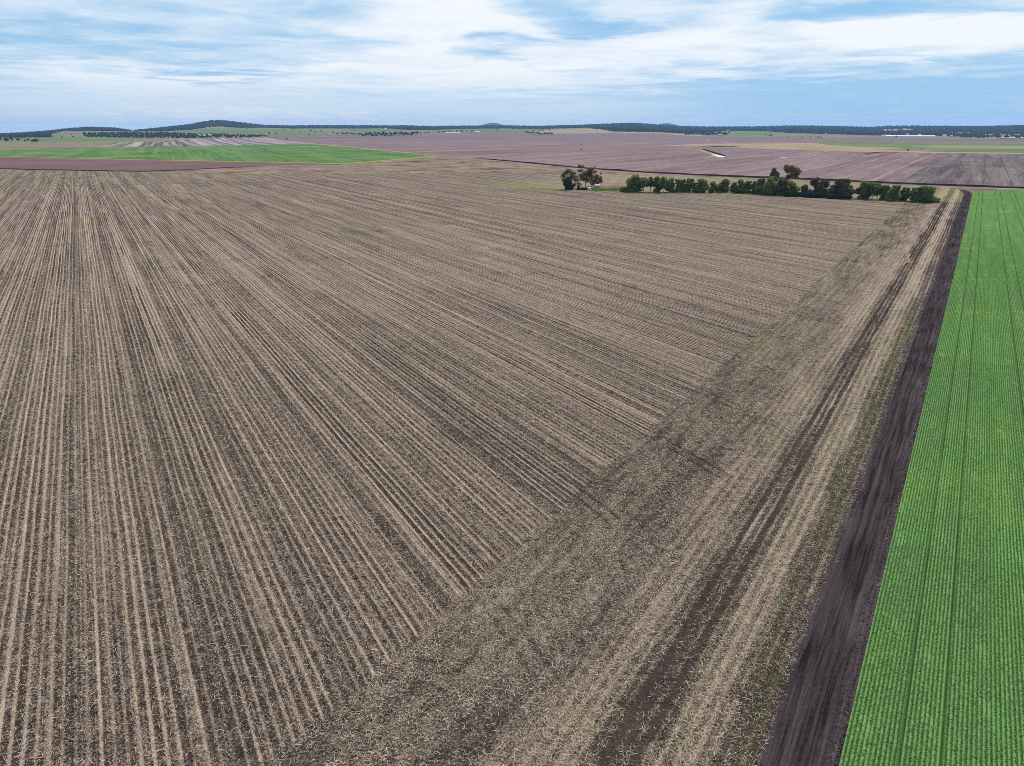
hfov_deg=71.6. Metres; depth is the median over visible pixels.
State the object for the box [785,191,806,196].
shrub
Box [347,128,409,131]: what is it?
green slope
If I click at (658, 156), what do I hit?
ploughed field
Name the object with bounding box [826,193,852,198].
shrub
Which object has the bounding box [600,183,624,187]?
yard ground
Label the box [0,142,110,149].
brown paddock
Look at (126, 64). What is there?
sky
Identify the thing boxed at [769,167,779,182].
tall tree
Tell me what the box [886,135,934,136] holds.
long shed
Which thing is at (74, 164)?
reddish fallow field
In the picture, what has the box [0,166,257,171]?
drain bank
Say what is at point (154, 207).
stubble field
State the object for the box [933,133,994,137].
woodland
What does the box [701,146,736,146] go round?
contour bank
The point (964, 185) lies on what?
irrigation bank
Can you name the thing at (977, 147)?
contour strip field
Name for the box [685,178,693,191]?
windbreak tree
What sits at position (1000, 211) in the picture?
cereal field
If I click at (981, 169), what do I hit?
grey fallow strip
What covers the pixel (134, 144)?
striped fallow field
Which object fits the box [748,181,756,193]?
windbreak tree
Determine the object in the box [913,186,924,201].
windbreak tree
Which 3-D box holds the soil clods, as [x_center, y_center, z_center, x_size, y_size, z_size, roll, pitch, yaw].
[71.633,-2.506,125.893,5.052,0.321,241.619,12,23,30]
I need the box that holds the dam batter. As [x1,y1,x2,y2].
[696,149,716,156]
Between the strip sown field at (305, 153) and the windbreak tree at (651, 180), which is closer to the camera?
the windbreak tree at (651, 180)
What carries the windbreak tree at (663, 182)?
on the stubble field at (154, 207)
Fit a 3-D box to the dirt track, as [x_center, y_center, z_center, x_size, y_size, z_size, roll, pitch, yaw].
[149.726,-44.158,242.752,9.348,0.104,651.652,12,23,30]
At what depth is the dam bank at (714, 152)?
1295.28 m
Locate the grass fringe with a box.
[628,192,933,202]
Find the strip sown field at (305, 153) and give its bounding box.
[0,144,432,162]
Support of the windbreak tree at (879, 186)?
on the stubble field at (154, 207)
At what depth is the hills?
5482.35 m
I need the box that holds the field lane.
[287,141,435,155]
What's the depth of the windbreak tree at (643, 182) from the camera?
479.59 m
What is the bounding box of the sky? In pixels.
[0,0,1023,132]
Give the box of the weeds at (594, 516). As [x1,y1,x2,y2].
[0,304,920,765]
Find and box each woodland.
[0,126,153,136]
[0,133,52,137]
[83,131,267,137]
[153,119,298,130]
[299,124,528,129]
[529,123,709,132]
[611,127,724,134]
[710,125,1023,136]
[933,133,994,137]
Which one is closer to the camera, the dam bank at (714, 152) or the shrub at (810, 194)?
the shrub at (810, 194)
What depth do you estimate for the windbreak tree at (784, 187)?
456.26 m
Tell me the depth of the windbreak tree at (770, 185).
458.44 m
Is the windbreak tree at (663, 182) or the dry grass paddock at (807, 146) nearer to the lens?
the windbreak tree at (663, 182)
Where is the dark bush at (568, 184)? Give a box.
[563,179,575,189]
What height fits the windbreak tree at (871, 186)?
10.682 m
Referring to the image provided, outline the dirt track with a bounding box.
[755,190,971,765]
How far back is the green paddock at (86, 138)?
3028.28 m
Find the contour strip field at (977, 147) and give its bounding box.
[915,145,1023,148]
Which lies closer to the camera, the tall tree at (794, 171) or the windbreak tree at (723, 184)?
the windbreak tree at (723, 184)
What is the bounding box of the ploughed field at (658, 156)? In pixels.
[300,141,1023,181]
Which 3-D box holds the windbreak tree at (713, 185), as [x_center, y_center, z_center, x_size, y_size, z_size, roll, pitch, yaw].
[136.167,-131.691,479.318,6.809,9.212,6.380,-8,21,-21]
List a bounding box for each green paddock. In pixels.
[0,136,143,140]
[815,142,1023,152]
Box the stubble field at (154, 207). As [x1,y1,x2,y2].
[0,169,963,765]
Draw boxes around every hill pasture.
[882,128,912,130]
[960,132,1019,137]
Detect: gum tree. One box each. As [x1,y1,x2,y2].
[560,168,581,185]
[577,164,596,186]
[590,174,603,185]
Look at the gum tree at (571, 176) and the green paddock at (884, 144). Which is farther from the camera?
the green paddock at (884, 144)
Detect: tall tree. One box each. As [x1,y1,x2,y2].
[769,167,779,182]
[783,163,802,180]
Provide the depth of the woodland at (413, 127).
6395.05 m
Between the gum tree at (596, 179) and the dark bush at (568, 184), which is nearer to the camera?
the dark bush at (568, 184)
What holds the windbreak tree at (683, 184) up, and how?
on the stubble field at (154, 207)
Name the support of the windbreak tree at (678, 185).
on the stubble field at (154, 207)
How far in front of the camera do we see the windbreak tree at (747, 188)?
472.09 m
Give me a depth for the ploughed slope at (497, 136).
3247.87 m
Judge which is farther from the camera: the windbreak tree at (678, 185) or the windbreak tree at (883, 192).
the windbreak tree at (678, 185)
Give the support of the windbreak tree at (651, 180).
on the stubble field at (154, 207)
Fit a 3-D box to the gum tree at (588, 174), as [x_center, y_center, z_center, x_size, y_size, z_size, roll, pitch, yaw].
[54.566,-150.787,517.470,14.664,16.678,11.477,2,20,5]
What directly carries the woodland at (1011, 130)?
on the hills
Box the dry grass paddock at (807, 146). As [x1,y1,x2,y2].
[670,143,1023,153]
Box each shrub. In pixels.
[619,186,625,191]
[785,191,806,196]
[804,191,826,197]
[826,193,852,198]
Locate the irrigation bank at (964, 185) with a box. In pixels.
[477,158,1023,188]
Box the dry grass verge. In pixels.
[3,156,1023,192]
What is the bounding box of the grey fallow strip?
[902,153,1023,186]
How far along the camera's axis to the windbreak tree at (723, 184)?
480.33 m
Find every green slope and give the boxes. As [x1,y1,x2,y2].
[181,129,327,135]
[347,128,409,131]
[429,129,534,131]
[723,131,786,135]
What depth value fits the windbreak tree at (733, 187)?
477.03 m
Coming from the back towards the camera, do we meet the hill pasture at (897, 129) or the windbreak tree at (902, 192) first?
the hill pasture at (897, 129)
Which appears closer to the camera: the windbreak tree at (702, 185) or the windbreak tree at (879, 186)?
the windbreak tree at (879, 186)
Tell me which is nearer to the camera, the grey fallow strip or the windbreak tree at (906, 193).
the windbreak tree at (906, 193)
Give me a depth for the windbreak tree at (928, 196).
411.75 m
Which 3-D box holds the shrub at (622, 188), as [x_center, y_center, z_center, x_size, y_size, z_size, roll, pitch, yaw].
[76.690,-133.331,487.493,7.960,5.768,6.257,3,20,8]
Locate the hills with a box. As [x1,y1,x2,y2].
[74,124,1017,135]
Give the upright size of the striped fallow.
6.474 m
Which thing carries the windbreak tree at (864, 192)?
on the stubble field at (154, 207)
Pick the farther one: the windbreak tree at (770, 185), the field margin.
the field margin
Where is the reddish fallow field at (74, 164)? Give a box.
[0,156,339,170]
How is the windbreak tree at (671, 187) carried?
on the stubble field at (154, 207)
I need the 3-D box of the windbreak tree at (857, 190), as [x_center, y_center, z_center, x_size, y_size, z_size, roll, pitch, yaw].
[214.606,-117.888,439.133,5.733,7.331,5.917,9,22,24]
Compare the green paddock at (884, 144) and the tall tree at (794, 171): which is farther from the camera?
the green paddock at (884, 144)
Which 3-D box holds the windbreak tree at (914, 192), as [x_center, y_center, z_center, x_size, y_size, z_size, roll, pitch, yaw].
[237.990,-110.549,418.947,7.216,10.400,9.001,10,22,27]
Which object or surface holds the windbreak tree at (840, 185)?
on the stubble field at (154, 207)
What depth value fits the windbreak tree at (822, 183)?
447.83 m
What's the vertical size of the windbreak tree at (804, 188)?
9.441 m
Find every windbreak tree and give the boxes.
[625,174,642,192]
[638,177,650,191]
[648,177,653,191]
[651,176,660,191]
[657,176,670,191]
[665,178,674,191]
[674,179,681,192]
[681,179,685,191]
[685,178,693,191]
[691,182,696,192]
[693,178,709,192]
[708,181,717,192]
[718,178,729,191]
[729,182,736,192]
[735,179,746,192]
[744,180,751,192]
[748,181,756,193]
[754,178,765,194]
[763,176,779,194]
[776,179,788,195]
[785,180,800,193]
[801,184,812,192]
[810,177,819,192]
[815,179,829,193]
[828,178,849,194]
[844,178,851,193]
[848,185,854,195]
[854,187,860,194]
[857,180,871,198]
[866,182,880,197]
[873,183,883,199]
[878,184,890,199]
[884,185,902,200]
[898,190,905,200]
[902,187,910,200]
[909,187,920,201]
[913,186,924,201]
[918,185,941,202]
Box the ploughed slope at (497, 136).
[265,132,1023,141]
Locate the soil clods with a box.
[754,266,954,765]
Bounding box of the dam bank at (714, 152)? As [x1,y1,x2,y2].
[702,149,725,155]
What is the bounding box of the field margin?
[6,156,436,163]
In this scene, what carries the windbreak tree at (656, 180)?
on the stubble field at (154, 207)
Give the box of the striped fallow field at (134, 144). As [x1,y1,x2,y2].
[105,141,306,146]
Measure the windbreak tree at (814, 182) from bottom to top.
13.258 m
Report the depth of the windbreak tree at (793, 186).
453.29 m
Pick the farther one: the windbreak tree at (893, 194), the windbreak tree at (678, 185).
the windbreak tree at (678, 185)
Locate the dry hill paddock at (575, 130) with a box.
[532,128,704,135]
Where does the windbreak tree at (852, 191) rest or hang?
on the stubble field at (154, 207)
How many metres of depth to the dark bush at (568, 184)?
499.34 m
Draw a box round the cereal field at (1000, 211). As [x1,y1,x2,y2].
[839,189,1023,765]
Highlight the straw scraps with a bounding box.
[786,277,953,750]
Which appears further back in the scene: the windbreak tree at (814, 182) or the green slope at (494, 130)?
the green slope at (494, 130)
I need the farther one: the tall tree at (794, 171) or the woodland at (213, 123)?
the woodland at (213, 123)
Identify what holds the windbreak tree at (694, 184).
on the stubble field at (154, 207)
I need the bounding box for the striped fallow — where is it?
[172,138,280,141]
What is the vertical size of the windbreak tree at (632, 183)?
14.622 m
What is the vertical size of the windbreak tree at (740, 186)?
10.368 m
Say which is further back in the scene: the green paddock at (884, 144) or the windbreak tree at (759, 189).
the green paddock at (884, 144)
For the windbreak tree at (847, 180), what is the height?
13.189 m
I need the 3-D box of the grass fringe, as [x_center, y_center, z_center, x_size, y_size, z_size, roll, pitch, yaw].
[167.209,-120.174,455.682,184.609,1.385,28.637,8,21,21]

